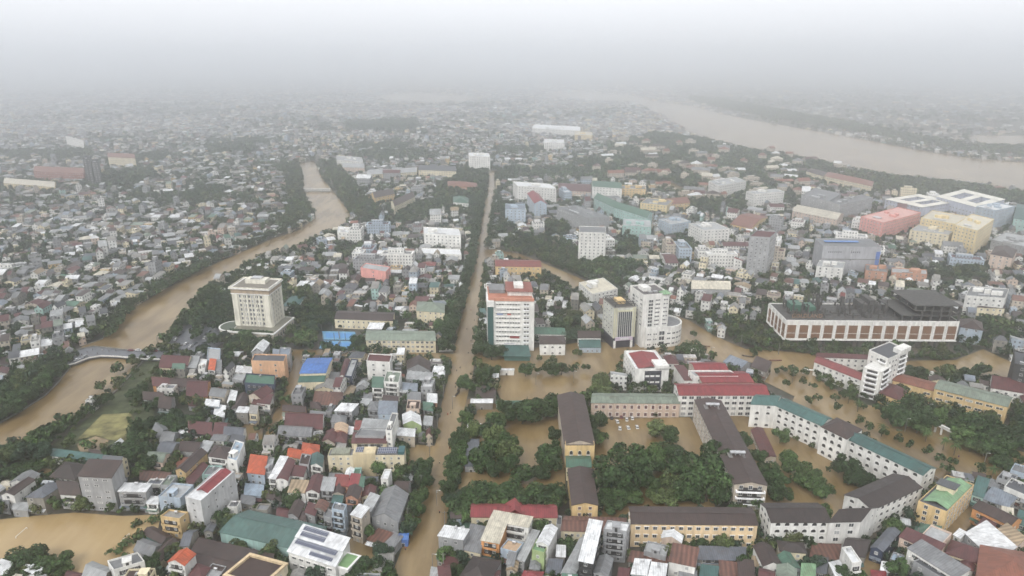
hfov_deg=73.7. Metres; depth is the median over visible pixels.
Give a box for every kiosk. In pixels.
[398,533,408,546]
[460,522,470,528]
[464,439,479,471]
[470,399,492,409]
[475,385,495,403]
[485,373,498,383]
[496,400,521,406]
[499,368,514,374]
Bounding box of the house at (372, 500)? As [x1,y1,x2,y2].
[363,492,379,525]
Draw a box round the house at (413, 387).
[402,382,417,391]
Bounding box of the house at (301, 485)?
[287,479,308,506]
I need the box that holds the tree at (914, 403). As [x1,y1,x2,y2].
[900,391,936,416]
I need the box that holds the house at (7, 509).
[0,495,11,514]
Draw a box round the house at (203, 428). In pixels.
[188,420,213,440]
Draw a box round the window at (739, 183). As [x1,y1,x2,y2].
[721,183,744,191]
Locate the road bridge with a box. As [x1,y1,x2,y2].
[65,344,190,365]
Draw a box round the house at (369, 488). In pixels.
[361,484,376,504]
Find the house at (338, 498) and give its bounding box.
[331,494,343,505]
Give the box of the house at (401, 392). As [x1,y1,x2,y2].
[399,382,408,400]
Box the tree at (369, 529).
[364,524,374,536]
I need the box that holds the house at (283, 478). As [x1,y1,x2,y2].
[276,458,295,490]
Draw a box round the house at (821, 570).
[816,557,828,575]
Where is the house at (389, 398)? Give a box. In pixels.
[382,395,399,415]
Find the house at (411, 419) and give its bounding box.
[402,410,421,437]
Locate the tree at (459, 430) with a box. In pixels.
[456,427,469,435]
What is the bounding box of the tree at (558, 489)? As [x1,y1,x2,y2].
[546,481,566,500]
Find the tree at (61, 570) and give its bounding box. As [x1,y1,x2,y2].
[51,559,74,575]
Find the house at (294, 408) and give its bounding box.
[282,404,306,412]
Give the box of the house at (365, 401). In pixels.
[360,398,372,413]
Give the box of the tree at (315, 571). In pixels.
[305,564,325,575]
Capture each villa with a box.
[447,181,476,190]
[453,196,468,208]
[539,336,565,354]
[914,475,973,529]
[957,318,983,344]
[976,305,1004,320]
[989,375,1023,402]
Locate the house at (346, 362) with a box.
[339,358,349,376]
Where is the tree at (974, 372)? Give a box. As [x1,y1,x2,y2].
[962,366,980,379]
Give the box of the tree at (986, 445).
[964,432,1008,456]
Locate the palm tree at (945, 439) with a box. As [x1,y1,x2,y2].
[940,436,950,449]
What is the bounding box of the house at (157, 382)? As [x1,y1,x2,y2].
[151,376,170,391]
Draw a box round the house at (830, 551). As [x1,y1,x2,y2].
[809,543,840,566]
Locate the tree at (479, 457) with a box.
[467,443,494,473]
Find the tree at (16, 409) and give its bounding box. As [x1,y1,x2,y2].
[0,403,22,417]
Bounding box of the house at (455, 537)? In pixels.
[437,525,469,560]
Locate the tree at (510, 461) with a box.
[503,453,519,469]
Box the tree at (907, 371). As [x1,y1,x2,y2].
[904,367,918,376]
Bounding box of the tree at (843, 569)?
[835,564,855,575]
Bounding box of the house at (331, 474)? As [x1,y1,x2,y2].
[328,473,343,476]
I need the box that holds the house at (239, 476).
[235,473,245,490]
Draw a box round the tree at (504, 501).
[495,498,507,503]
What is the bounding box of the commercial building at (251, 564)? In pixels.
[222,553,287,575]
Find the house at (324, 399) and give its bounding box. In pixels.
[313,391,342,410]
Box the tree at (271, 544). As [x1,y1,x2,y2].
[260,539,278,553]
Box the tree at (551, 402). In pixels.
[539,392,557,416]
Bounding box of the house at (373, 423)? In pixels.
[360,418,388,430]
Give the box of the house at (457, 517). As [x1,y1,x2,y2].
[450,511,461,524]
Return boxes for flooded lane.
[27,466,52,476]
[76,436,108,451]
[242,424,262,439]
[265,357,302,434]
[291,349,458,360]
[349,538,373,558]
[408,445,443,476]
[654,181,681,190]
[793,395,945,479]
[860,551,883,575]
[911,500,971,539]
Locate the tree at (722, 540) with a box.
[714,533,735,547]
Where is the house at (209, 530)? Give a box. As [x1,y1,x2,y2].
[203,522,217,540]
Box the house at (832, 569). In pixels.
[827,559,844,575]
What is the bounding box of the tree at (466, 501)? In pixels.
[448,494,487,512]
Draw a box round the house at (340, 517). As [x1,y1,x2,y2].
[332,502,348,534]
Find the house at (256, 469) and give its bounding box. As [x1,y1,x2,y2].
[246,454,267,486]
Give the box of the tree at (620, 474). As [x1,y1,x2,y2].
[592,454,639,492]
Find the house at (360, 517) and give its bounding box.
[350,504,370,543]
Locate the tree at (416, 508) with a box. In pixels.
[405,498,426,516]
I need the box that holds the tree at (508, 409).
[506,405,521,418]
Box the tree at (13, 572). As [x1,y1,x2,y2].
[2,568,23,575]
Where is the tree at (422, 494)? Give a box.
[408,484,429,502]
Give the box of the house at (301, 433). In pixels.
[277,425,313,446]
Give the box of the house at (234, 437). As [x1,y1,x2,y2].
[229,434,245,444]
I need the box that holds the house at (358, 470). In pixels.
[353,467,361,475]
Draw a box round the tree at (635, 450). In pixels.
[607,442,654,473]
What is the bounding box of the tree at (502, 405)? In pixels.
[496,398,512,413]
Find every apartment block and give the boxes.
[66,136,83,147]
[77,458,125,511]
[185,468,238,532]
[251,354,288,380]
[328,446,405,475]
[337,226,349,239]
[360,263,390,283]
[367,353,392,380]
[416,302,444,322]
[746,230,776,273]
[815,260,844,279]
[864,264,887,281]
[890,268,926,280]
[988,245,1016,269]
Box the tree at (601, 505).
[597,493,608,509]
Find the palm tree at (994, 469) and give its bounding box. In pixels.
[986,465,1001,477]
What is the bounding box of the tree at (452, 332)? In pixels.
[445,328,457,338]
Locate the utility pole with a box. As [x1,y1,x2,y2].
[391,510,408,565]
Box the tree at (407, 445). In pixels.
[394,440,410,449]
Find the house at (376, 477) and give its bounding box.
[365,476,378,491]
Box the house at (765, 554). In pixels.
[753,541,780,575]
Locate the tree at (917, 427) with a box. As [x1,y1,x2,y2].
[905,422,931,433]
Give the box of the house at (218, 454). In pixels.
[207,445,231,468]
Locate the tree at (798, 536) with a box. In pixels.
[785,530,804,543]
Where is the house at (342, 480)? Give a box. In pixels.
[334,474,348,494]
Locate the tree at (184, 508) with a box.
[179,504,187,511]
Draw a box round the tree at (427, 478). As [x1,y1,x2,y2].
[412,467,434,485]
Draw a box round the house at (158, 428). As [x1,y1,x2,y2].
[152,422,167,443]
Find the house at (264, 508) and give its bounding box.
[255,503,271,514]
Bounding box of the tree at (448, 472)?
[443,467,462,482]
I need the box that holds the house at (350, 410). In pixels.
[334,403,358,424]
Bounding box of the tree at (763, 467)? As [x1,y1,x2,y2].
[756,461,783,483]
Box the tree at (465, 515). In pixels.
[453,508,470,522]
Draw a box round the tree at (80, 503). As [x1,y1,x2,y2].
[70,495,88,510]
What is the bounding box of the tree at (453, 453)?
[444,446,463,459]
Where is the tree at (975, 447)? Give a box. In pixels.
[953,436,988,454]
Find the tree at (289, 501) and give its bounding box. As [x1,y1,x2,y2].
[282,488,300,508]
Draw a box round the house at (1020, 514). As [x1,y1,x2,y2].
[1017,509,1023,531]
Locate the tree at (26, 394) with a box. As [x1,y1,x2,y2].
[9,386,37,401]
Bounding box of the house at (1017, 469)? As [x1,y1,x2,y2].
[1010,463,1023,478]
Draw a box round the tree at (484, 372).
[474,364,494,381]
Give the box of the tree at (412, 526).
[399,519,416,532]
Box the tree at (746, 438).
[738,431,753,446]
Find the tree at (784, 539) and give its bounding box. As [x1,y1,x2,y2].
[782,537,796,541]
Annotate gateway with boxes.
[934,425,951,439]
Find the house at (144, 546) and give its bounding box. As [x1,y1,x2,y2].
[133,538,161,556]
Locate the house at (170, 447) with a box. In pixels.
[156,441,179,455]
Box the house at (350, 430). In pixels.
[348,426,353,438]
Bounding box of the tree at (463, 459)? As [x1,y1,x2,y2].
[450,448,467,465]
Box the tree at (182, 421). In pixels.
[175,417,185,426]
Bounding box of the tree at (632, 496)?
[625,487,643,503]
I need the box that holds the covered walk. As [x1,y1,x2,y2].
[750,427,776,462]
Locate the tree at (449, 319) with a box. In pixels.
[443,318,458,324]
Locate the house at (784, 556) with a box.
[777,550,800,575]
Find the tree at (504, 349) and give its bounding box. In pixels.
[495,345,508,356]
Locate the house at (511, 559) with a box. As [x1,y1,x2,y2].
[506,551,516,567]
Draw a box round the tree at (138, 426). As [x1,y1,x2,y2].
[126,422,150,434]
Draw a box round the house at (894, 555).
[889,551,904,573]
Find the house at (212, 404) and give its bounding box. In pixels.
[205,399,219,414]
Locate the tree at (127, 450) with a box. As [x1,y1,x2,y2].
[120,441,150,464]
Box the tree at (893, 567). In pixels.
[883,557,910,575]
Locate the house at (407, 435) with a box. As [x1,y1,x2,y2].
[397,427,415,446]
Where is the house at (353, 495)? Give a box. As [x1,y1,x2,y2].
[345,483,362,504]
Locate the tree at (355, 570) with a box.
[341,562,367,575]
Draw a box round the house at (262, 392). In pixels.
[247,385,273,404]
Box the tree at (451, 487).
[443,482,458,493]
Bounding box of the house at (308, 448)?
[300,442,319,455]
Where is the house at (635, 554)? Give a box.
[628,550,668,571]
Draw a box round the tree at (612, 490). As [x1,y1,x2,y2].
[599,486,626,499]
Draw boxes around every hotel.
[107,153,135,165]
[336,155,362,165]
[342,163,364,171]
[532,124,579,135]
[544,139,564,151]
[575,131,592,141]
[708,177,745,198]
[745,189,783,207]
[792,205,843,228]
[806,168,826,183]
[812,341,910,400]
[824,172,873,191]
[961,286,1008,315]
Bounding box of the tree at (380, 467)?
[370,460,387,475]
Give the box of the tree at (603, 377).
[590,371,611,385]
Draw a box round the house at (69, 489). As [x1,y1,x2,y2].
[55,480,82,509]
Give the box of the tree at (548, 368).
[541,359,558,374]
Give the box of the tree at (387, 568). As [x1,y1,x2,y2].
[381,560,395,575]
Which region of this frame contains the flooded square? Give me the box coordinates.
[474,342,680,399]
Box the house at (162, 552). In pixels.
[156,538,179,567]
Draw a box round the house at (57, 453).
[50,448,110,463]
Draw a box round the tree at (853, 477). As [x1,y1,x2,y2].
[843,465,867,485]
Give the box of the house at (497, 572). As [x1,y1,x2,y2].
[494,570,500,575]
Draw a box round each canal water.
[0,357,140,444]
[81,161,349,349]
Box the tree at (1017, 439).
[1000,423,1023,447]
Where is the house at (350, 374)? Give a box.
[345,359,357,385]
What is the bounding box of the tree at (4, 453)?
[0,447,14,466]
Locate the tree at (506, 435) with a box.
[499,430,518,444]
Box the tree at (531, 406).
[517,399,551,421]
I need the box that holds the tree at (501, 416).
[485,411,506,426]
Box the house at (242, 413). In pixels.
[235,406,249,424]
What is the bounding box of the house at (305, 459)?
[299,453,311,477]
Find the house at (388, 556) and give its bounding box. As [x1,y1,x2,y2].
[378,551,394,564]
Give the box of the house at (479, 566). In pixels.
[460,556,501,575]
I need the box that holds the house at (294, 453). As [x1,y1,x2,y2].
[287,448,302,464]
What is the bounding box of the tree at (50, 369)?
[37,364,58,373]
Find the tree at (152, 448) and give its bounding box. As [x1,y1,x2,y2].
[131,440,158,460]
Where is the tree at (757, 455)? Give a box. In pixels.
[748,449,768,461]
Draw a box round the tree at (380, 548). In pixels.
[372,540,394,555]
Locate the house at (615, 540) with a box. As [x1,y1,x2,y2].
[602,520,629,562]
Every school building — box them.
[3,178,55,189]
[334,311,394,328]
[365,330,435,352]
[367,167,417,177]
[371,188,394,204]
[391,192,414,214]
[418,165,455,176]
[470,498,557,525]
[495,259,541,278]
[567,466,598,516]
[591,393,680,417]
[628,506,758,547]
[673,365,692,382]
[673,383,769,416]
[688,362,727,369]
[688,370,733,382]
[693,397,767,510]
[695,371,753,382]
[730,213,767,232]
[748,394,780,427]
[758,503,830,547]
[772,398,832,448]
[817,417,862,460]
[826,508,877,547]
[842,473,922,532]
[845,432,936,499]
[892,374,936,402]
[932,379,1012,423]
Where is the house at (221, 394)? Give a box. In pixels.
[208,387,229,405]
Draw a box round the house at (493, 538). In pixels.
[480,518,507,558]
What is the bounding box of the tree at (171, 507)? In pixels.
[163,503,180,511]
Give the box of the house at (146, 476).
[139,470,171,482]
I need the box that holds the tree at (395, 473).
[392,469,403,483]
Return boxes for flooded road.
[395,170,495,575]
[476,249,504,260]
[503,251,583,291]
[676,316,1023,479]
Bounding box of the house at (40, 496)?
[25,482,60,514]
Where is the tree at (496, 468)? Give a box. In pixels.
[484,456,511,477]
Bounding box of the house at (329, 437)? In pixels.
[322,428,337,450]
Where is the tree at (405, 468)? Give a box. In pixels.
[394,463,412,474]
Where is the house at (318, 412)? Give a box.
[310,410,326,424]
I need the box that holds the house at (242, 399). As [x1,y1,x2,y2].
[231,392,248,416]
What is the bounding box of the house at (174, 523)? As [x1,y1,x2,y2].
[160,509,189,538]
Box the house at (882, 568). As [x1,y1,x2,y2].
[880,561,889,575]
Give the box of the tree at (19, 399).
[3,394,24,410]
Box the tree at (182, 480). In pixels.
[176,476,185,483]
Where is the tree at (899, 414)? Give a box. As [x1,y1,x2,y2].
[885,400,920,426]
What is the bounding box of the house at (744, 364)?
[723,355,751,371]
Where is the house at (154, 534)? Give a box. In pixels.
[141,526,172,546]
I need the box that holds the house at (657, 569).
[648,561,667,575]
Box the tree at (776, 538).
[766,534,786,550]
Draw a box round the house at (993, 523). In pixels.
[977,516,996,526]
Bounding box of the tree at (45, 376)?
[32,371,51,384]
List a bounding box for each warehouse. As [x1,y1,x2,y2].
[191,537,274,575]
[690,280,730,298]
[812,238,880,275]
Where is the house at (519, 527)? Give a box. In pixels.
[490,510,533,541]
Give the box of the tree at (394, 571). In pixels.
[383,568,397,575]
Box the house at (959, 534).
[953,528,965,541]
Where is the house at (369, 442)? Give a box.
[351,432,386,447]
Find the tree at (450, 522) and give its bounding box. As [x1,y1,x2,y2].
[447,518,459,526]
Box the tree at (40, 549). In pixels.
[20,543,47,562]
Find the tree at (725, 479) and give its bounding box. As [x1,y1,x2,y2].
[686,463,733,501]
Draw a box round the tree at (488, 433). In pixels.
[482,423,500,442]
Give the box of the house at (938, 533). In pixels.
[923,525,951,551]
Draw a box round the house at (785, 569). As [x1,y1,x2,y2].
[776,563,796,575]
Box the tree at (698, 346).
[690,340,704,354]
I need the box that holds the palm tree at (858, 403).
[854,399,864,411]
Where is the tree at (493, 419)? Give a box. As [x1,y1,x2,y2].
[478,416,503,435]
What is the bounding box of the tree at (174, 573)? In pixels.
[169,571,178,575]
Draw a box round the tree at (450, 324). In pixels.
[445,321,456,330]
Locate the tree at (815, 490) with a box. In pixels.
[800,475,826,496]
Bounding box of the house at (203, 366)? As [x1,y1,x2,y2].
[198,359,207,379]
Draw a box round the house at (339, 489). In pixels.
[332,483,344,499]
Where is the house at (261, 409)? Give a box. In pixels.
[251,399,264,413]
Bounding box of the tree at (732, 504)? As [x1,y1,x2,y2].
[728,501,740,506]
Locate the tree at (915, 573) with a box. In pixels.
[910,571,922,575]
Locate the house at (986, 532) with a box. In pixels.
[961,520,1016,549]
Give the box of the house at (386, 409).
[378,400,397,419]
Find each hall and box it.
[33,166,85,179]
[219,510,326,560]
[297,357,333,389]
[534,327,565,342]
[557,391,594,464]
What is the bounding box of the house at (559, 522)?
[556,515,561,538]
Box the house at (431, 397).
[427,393,436,406]
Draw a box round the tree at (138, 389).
[124,382,148,397]
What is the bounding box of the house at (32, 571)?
[22,564,42,574]
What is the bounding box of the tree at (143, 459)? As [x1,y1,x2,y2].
[138,453,157,467]
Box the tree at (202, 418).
[185,416,204,420]
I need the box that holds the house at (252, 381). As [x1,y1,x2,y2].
[244,373,276,396]
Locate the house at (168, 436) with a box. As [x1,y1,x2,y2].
[159,431,179,441]
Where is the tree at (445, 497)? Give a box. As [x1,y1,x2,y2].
[441,489,461,502]
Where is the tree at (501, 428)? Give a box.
[494,425,505,436]
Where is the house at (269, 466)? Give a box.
[265,457,274,488]
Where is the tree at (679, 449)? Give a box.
[659,440,694,456]
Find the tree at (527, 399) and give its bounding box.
[515,396,542,409]
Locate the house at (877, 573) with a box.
[870,569,886,575]
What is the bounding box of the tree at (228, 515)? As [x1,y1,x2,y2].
[219,513,235,523]
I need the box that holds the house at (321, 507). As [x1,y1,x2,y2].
[314,499,329,524]
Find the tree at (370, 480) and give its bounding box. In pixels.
[364,477,379,487]
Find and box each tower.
[83,155,94,183]
[91,159,101,182]
[219,275,294,343]
[601,294,635,348]
[629,283,681,347]
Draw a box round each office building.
[422,248,461,260]
[579,278,617,302]
[622,185,645,197]
[623,350,668,391]
[640,198,672,212]
[665,197,689,211]
[989,232,1023,254]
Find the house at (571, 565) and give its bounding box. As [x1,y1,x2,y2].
[560,537,583,575]
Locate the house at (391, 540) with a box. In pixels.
[385,530,403,554]
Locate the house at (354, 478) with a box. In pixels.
[347,473,360,487]
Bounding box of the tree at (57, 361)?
[46,359,66,369]
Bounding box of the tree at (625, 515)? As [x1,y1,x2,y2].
[619,513,628,521]
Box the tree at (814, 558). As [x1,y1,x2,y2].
[802,554,826,566]
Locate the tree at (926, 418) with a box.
[912,408,940,426]
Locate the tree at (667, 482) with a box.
[659,468,684,495]
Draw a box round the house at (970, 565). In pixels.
[960,560,975,575]
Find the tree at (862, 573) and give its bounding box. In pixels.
[855,569,867,575]
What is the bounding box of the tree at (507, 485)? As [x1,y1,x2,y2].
[493,478,521,498]
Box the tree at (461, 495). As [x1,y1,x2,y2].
[445,486,470,508]
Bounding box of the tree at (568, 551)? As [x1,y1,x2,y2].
[566,543,574,556]
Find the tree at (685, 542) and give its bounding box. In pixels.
[682,533,690,545]
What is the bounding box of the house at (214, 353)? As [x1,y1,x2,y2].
[207,347,220,364]
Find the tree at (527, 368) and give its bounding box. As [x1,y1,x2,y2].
[518,362,536,375]
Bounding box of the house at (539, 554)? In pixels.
[532,539,545,574]
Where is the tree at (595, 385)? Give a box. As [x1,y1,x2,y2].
[589,379,604,390]
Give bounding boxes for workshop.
[560,516,626,546]
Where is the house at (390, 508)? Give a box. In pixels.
[371,485,408,533]
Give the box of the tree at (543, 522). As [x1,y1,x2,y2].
[535,518,553,534]
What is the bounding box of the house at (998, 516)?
[969,500,1022,528]
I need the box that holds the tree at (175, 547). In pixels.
[164,542,182,556]
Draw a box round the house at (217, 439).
[210,434,230,445]
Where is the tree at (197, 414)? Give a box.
[188,412,202,417]
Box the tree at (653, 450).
[645,442,668,470]
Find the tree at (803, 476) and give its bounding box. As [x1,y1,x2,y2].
[790,468,823,486]
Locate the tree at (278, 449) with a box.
[268,445,281,454]
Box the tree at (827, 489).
[815,477,836,498]
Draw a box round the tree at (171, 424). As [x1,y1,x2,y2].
[167,417,181,427]
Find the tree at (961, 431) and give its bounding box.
[949,424,974,442]
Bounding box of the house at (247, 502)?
[240,494,255,510]
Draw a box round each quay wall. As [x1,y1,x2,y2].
[0,366,70,422]
[65,360,143,426]
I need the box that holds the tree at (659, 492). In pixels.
[645,487,671,503]
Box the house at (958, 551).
[945,539,978,575]
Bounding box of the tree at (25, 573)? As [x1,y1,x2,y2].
[20,570,43,575]
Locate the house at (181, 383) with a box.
[170,378,196,393]
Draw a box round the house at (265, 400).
[256,394,273,414]
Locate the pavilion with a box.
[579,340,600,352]
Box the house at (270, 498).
[265,490,282,508]
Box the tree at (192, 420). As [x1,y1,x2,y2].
[183,417,204,427]
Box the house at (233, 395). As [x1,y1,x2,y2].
[227,389,237,409]
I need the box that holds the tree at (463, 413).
[457,410,474,425]
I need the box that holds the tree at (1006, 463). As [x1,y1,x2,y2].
[989,454,1014,471]
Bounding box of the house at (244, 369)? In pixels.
[235,365,252,373]
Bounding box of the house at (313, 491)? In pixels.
[305,473,322,504]
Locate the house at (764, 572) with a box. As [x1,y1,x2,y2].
[758,567,774,575]
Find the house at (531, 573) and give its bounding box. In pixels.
[521,570,544,575]
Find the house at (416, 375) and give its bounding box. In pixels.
[406,370,432,389]
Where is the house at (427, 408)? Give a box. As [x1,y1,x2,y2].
[423,401,432,414]
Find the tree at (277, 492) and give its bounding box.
[274,488,287,502]
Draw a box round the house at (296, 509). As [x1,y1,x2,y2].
[287,499,304,519]
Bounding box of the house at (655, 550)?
[644,541,668,562]
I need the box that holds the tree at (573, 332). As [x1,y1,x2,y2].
[561,328,577,339]
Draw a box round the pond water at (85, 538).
[0,513,159,575]
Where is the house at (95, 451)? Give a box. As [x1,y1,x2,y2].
[88,449,102,453]
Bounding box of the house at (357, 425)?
[354,420,361,431]
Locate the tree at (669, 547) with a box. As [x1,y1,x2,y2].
[663,543,671,558]
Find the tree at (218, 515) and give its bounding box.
[211,507,230,528]
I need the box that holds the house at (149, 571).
[124,567,158,575]
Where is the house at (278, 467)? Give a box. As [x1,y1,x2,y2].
[268,455,288,490]
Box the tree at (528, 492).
[495,486,537,504]
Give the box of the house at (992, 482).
[987,478,1000,490]
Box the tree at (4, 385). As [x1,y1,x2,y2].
[0,379,18,389]
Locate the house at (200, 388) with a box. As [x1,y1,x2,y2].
[186,380,210,404]
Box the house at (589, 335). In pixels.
[577,331,600,345]
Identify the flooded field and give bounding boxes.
[378,93,478,102]
[541,91,625,101]
[925,129,959,133]
[970,136,1023,145]
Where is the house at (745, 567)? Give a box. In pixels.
[737,558,754,575]
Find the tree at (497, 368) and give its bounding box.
[492,365,500,373]
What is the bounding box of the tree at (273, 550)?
[257,544,277,554]
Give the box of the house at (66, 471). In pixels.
[49,461,84,484]
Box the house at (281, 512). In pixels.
[276,507,289,517]
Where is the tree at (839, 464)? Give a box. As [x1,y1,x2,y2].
[830,452,861,474]
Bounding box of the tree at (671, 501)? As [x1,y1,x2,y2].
[652,492,679,506]
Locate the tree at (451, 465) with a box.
[443,457,463,471]
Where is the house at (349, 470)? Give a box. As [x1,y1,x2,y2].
[345,466,354,478]
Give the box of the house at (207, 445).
[199,440,213,459]
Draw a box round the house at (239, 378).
[232,372,245,391]
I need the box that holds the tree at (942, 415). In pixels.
[933,407,949,424]
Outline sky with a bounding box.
[0,0,1023,69]
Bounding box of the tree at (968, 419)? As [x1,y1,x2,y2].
[956,411,985,432]
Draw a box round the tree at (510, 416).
[505,403,542,423]
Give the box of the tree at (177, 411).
[169,408,183,417]
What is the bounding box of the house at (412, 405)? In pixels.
[406,399,420,415]
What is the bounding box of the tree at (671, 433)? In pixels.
[661,425,678,442]
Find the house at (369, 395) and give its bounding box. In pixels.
[363,392,372,400]
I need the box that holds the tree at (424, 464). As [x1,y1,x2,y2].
[415,456,433,470]
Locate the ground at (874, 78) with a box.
[0,70,1023,575]
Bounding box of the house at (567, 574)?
[562,573,577,575]
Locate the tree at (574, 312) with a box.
[566,309,583,316]
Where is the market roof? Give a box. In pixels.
[284,295,305,312]
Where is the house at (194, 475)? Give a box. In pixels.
[184,462,207,485]
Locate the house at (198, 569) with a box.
[188,563,210,575]
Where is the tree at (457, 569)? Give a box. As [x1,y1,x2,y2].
[450,562,463,575]
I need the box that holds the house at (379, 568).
[370,561,384,572]
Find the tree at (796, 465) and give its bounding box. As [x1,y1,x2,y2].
[780,456,812,473]
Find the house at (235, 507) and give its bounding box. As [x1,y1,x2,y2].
[227,501,241,513]
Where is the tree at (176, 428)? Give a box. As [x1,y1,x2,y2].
[169,424,185,431]
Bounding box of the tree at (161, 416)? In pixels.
[157,412,170,420]
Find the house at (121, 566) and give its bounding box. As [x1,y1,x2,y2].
[107,552,145,575]
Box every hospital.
[505,203,525,223]
[513,181,555,204]
[527,190,546,215]
[557,205,609,228]
[558,183,590,195]
[591,181,621,197]
[594,193,616,220]
[614,202,652,223]
[622,218,650,238]
[658,216,690,237]
[688,222,729,243]
[859,207,920,240]
[884,194,948,215]
[908,223,952,249]
[920,210,966,230]
[936,189,1004,215]
[951,214,993,253]
[975,202,1014,228]
[1012,204,1023,232]
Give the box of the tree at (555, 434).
[548,426,560,441]
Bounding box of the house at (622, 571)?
[617,567,629,575]
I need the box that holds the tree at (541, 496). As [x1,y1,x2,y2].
[527,484,551,503]
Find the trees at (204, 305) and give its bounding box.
[0,89,1023,575]
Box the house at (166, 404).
[157,395,175,413]
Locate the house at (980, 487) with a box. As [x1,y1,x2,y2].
[969,475,989,506]
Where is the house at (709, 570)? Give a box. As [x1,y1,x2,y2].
[699,564,718,575]
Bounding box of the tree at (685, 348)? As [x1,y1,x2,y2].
[673,339,691,353]
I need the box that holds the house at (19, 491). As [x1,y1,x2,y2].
[1,476,36,510]
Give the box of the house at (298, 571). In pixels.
[290,567,305,575]
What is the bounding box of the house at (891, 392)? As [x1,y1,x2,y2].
[877,383,907,405]
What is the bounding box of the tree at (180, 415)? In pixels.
[165,412,185,420]
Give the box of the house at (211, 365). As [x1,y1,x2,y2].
[208,358,216,374]
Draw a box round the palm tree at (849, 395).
[844,391,855,402]
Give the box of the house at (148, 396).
[142,391,163,401]
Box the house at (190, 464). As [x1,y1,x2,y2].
[175,448,207,482]
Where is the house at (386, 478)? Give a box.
[381,469,392,486]
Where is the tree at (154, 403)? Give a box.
[151,394,166,408]
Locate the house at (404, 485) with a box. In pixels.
[394,480,410,498]
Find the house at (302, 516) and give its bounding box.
[298,510,306,521]
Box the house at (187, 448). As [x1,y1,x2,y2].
[178,441,202,456]
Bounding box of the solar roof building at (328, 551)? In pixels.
[286,524,361,575]
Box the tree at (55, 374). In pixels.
[50,372,62,378]
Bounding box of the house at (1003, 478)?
[996,470,1017,489]
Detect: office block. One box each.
[423,227,460,248]
[468,152,489,168]
[486,281,533,360]
[578,226,605,260]
[800,188,840,209]
[828,194,872,218]
[1007,350,1023,382]
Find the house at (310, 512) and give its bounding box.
[304,501,317,523]
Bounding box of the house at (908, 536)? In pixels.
[898,527,945,554]
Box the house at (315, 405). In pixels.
[310,401,320,410]
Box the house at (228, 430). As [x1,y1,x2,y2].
[223,426,246,439]
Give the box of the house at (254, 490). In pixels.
[244,483,263,502]
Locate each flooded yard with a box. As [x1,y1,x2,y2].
[457,399,564,489]
[592,417,714,516]
[730,416,859,517]
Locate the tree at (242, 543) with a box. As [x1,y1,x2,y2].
[229,538,247,547]
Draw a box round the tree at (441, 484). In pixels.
[439,479,452,490]
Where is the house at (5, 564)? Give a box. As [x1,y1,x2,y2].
[0,559,12,575]
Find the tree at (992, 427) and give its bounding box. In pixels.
[973,414,1012,439]
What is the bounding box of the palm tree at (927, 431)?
[921,428,932,441]
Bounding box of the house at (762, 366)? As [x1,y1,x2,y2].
[751,356,771,380]
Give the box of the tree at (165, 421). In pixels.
[157,413,175,427]
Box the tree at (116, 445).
[110,440,133,453]
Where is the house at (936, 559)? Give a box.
[906,539,970,575]
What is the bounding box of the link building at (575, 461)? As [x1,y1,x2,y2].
[565,456,591,480]
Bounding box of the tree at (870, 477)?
[854,472,878,486]
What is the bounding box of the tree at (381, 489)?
[378,484,392,494]
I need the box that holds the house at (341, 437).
[335,431,347,446]
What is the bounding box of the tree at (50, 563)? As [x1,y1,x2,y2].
[29,550,73,574]
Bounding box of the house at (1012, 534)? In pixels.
[998,523,1023,550]
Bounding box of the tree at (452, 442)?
[448,438,468,451]
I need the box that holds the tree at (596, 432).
[592,428,605,439]
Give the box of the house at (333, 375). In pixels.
[329,371,339,379]
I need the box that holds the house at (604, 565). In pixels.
[593,554,613,575]
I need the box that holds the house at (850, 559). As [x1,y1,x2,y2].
[839,546,861,574]
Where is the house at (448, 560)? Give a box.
[442,555,458,565]
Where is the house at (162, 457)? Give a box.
[147,451,170,470]
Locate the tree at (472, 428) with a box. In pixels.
[465,419,480,437]
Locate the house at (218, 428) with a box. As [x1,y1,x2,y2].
[212,422,230,435]
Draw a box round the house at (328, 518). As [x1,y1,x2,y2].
[323,509,332,531]
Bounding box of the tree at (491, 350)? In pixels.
[483,344,502,359]
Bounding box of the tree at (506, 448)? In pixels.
[493,439,523,460]
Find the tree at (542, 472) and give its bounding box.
[528,463,551,478]
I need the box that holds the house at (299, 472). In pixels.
[290,465,306,479]
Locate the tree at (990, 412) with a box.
[977,409,1000,419]
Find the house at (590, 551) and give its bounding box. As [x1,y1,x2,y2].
[578,518,602,575]
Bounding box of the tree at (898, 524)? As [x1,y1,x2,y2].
[886,517,906,534]
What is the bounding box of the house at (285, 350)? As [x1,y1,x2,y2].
[278,347,291,371]
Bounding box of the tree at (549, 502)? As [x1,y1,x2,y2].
[540,494,561,504]
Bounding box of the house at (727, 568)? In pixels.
[718,560,737,575]
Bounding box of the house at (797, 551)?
[776,540,806,565]
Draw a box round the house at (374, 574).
[357,573,380,575]
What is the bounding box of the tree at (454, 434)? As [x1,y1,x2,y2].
[448,431,465,443]
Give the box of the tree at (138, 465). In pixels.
[131,461,155,476]
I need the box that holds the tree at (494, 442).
[479,438,501,458]
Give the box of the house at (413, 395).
[407,391,420,400]
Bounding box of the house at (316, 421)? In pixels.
[284,412,324,434]
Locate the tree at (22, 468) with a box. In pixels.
[7,462,33,471]
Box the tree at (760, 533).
[756,521,763,536]
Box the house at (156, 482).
[147,478,163,495]
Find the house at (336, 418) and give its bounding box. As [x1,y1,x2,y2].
[331,414,346,427]
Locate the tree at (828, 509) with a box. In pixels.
[821,503,832,517]
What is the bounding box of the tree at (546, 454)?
[534,444,562,468]
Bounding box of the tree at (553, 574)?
[549,570,560,575]
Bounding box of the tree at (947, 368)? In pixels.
[937,364,956,374]

